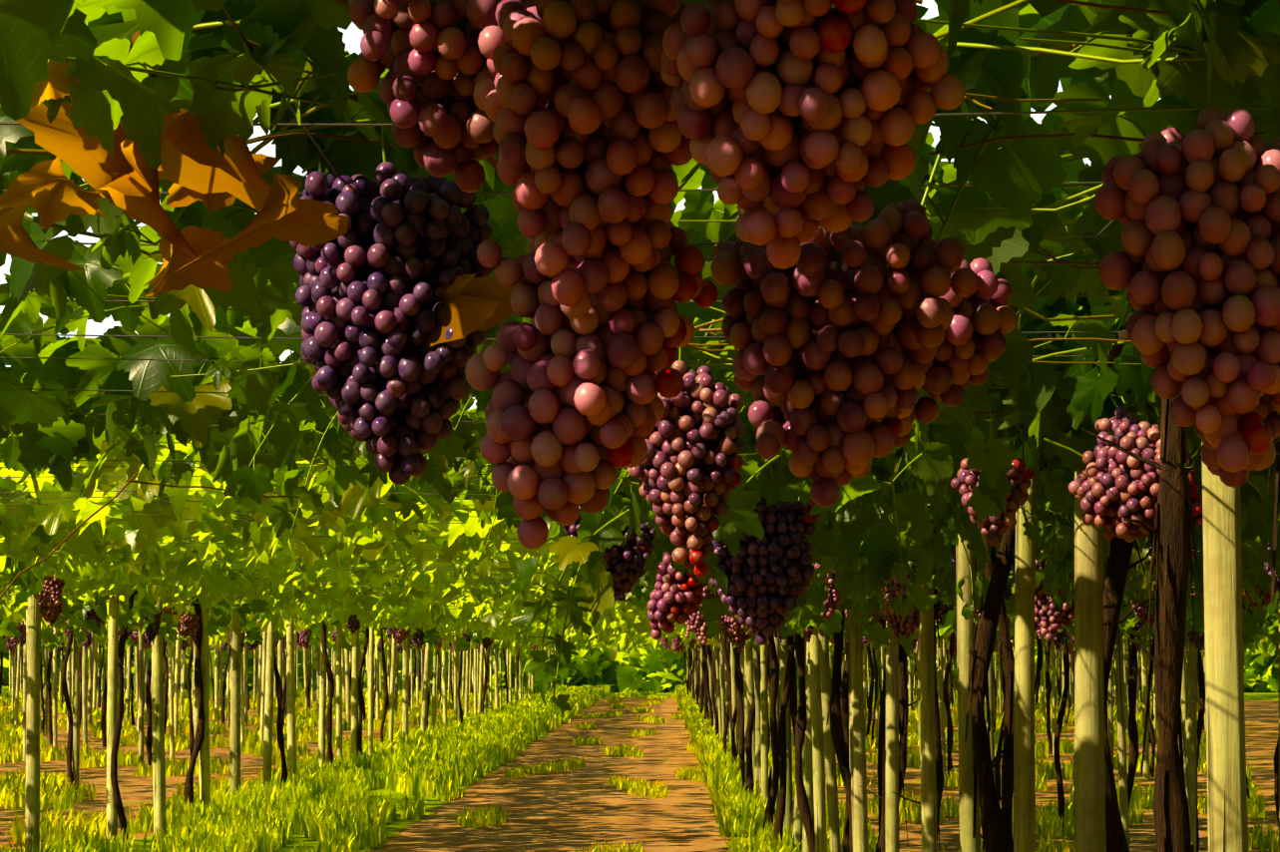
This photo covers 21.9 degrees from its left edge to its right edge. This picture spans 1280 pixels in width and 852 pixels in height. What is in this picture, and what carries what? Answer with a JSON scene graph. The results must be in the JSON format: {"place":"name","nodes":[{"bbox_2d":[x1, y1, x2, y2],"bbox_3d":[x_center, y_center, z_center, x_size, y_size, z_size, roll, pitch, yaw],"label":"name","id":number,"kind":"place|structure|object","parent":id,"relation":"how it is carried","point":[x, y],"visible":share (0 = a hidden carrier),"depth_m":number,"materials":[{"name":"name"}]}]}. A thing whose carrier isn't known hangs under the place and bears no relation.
{"place":"outdoors","nodes":[
{"label":"outdoors","id":0,"kind":"place"},
{"bbox_2d":[0,426,649,618],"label":"leaves","id":1,"kind":"object","parent":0,"point":[40,533],"visible":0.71,"depth_m":16.46,"materials":[{"name":"green plant"}]},
{"bbox_2d":[0,0,1160,411],"label":"sky","id":2,"kind":"structure","parent":0,"point":[352,36],"materials":[{"name":"white"}]},
{"bbox_2d":[0,679,1279,851],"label":"grass","id":3,"kind":"structure","parent":0,"point":[341,809],"depth_m":40.25,"materials":[{"name":"green plant"}]},
{"bbox_2d":[0,645,1279,851],"bbox_3d":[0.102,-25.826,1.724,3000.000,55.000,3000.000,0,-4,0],"label":"ground","id":4,"kind":"structure","parent":0,"point":[587,807],"depth_m":38.95,"materials":[{"name":"brown soil"}]},
{"bbox_2d":[8,591,557,851],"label":"wooden posts","id":5,"kind":"object","parent":4,"relation":"on","point":[236,685],"visible":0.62,"depth_m":48.33,"materials":[{"name":"brown wood"}]},
{"bbox_2d":[0,557,1279,693],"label":"leaves","id":6,"kind":"object","parent":4,"relation":"on","point":[630,632],"visible":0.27,"depth_m":87.37,"materials":[{"name":"green plant"}]},
{"bbox_2d":[0,587,1279,660],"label":"grape bunches","id":7,"kind":"object","parent":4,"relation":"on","point":[431,638],"visible":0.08,"depth_m":50.29,"materials":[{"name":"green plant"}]},
{"bbox_2d":[0,0,1279,719],"bbox_3d":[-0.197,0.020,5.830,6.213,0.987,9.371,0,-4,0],"label":"leaves","id":8,"kind":"object","parent":4,"relation":"on","point":[40,431],"visible":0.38,"depth_m":4.90,"materials":[{"name":"green plant"}]},
{"bbox_2d":[0,329,1279,851],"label":"vine trunks","id":9,"kind":"object","parent":4,"relation":"on","point":[1175,519],"visible":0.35,"depth_m":14.69,"materials":[{"name":"brown plant"}]},
{"bbox_2d":[0,0,1279,726],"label":"shoots","id":10,"kind":"object","parent":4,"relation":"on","point":[493,160],"visible":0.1,"depth_m":4.23,"materials":[{"name":"green plant"}]},
{"bbox_2d":[0,30,521,366],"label":"dry leaves","id":11,"kind":"object","parent":10,"relation":"attached to","point":[193,167],"visible":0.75,"depth_m":3.41,"materials":[{"name":"orange plant"}]},
{"bbox_2d":[4,0,1279,655],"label":"grapes","id":12,"kind":"object","parent":10,"relation":"hanging from","point":[891,317],"visible":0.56,"depth_m":2.83,"materials":[{"name":"red food"}]},
{"bbox_2d":[686,440,1279,851],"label":"posts","id":13,"kind":"object","parent":4,"relation":"on","point":[1224,715],"visible":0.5,"depth_m":11.04,"materials":[{"name":"brown wood"}]},
{"bbox_2d":[0,4,1279,619],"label":"wires","id":14,"kind":"object","parent":13,"relation":"attached to","point":[720,336],"visible":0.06,"depth_m":6.56,"materials":[{"name":"green"}]}
]}

